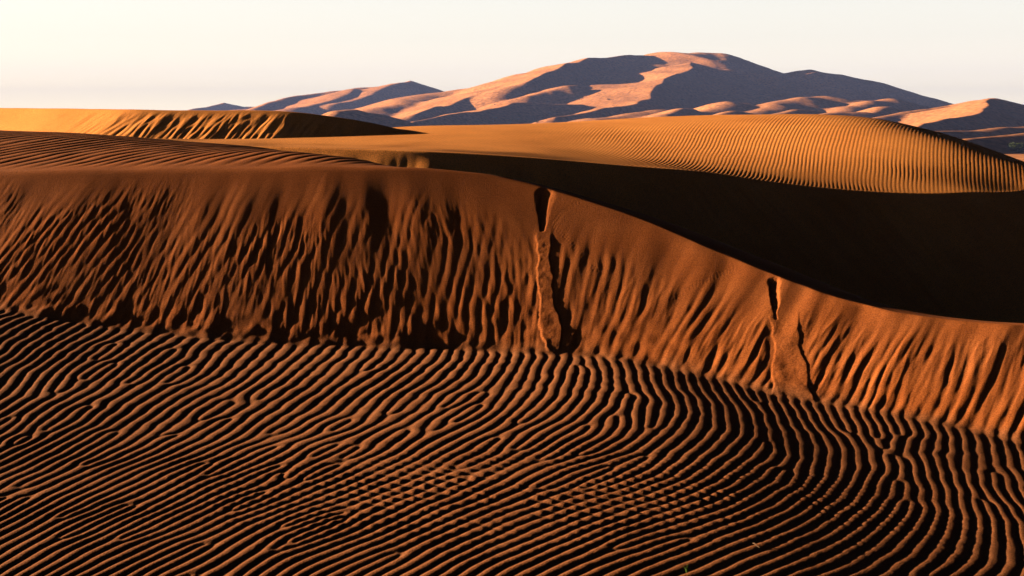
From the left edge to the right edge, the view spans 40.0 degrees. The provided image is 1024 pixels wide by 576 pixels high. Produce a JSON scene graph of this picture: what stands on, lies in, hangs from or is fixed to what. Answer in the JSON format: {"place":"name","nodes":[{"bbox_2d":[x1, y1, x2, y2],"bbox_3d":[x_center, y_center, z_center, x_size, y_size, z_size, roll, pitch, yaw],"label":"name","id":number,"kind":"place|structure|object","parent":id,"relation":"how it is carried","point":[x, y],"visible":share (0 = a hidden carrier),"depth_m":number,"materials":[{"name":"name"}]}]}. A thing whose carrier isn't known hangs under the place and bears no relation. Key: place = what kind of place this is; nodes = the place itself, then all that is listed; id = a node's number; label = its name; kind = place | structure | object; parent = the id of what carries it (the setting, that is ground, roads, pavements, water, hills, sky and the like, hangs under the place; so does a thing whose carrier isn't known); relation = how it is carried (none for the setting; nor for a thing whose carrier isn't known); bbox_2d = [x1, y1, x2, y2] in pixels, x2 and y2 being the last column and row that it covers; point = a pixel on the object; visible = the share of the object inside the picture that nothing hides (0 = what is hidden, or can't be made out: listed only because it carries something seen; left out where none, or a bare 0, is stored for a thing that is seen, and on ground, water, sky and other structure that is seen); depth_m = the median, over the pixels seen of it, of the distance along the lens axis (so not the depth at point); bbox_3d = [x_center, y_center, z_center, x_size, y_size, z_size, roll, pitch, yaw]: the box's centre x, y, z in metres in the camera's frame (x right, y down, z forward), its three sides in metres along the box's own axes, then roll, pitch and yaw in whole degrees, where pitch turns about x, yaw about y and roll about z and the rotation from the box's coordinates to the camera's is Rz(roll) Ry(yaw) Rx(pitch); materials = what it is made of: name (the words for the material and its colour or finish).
{"place":"outdoors","nodes":[
{"label":"outdoors","id":0,"kind":"place"},
{"bbox_2d":[0,108,408,138],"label":"ridge dune","id":1,"kind":"structure","parent":0,"point":[207,124],"depth_m":33.73,"materials":[{"name":"orange sand"}]},
{"bbox_2d":[190,81,443,114],"bbox_3d":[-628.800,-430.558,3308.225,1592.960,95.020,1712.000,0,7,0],"label":"peaked dune","id":2,"kind":"structure","parent":0,"point":[329,101],"depth_m":2770.41,"materials":[{"name":"sand"}]},
{"bbox_2d":[0,130,1023,575],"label":"foreground dune","id":3,"kind":"structure","parent":0,"point":[230,360],"depth_m":8.54,"materials":[{"name":"orange sand"}]},
{"bbox_2d":[0,0,1023,109],"label":"sky","id":4,"kind":"structure","parent":0,"point":[73,54],"materials":[{"name":"white"}]},
{"bbox_2d":[166,114,1023,322],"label":"dune","id":5,"kind":"structure","parent":0,"point":[906,217],"depth_m":24.79,"materials":[{"name":"orange sand"}]},
{"bbox_2d":[322,52,951,126],"bbox_3d":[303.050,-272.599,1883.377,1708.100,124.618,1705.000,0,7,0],"label":"great dune","id":6,"kind":"structure","parent":0,"point":[659,84],"depth_m":1912.07,"materials":[{"name":"sand"}]},
{"bbox_2d":[874,98,1023,153],"bbox_3d":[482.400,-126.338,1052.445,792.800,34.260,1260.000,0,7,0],"label":"sharp crested dune","id":7,"kind":"structure","parent":0,"point":[996,124],"depth_m":1011.04,"materials":[{"name":"orange sand"}]},
{"bbox_2d":[1005,153,1023,160],"bbox_3d":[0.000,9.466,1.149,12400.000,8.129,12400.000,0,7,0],"label":"ground","id":8,"kind":"structure","parent":0,"point":[1019,156],"depth_m":467.81,"materials":[{"name":"orange sand"}]},
{"bbox_2d":[1007,142,1023,151],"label":"desert shrub","id":9,"kind":"object","parent":8,"relation":"on","point":[1018,147],"visible":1,"depth_m":500.32,"materials":[{"name":"green plant"}]}
]}

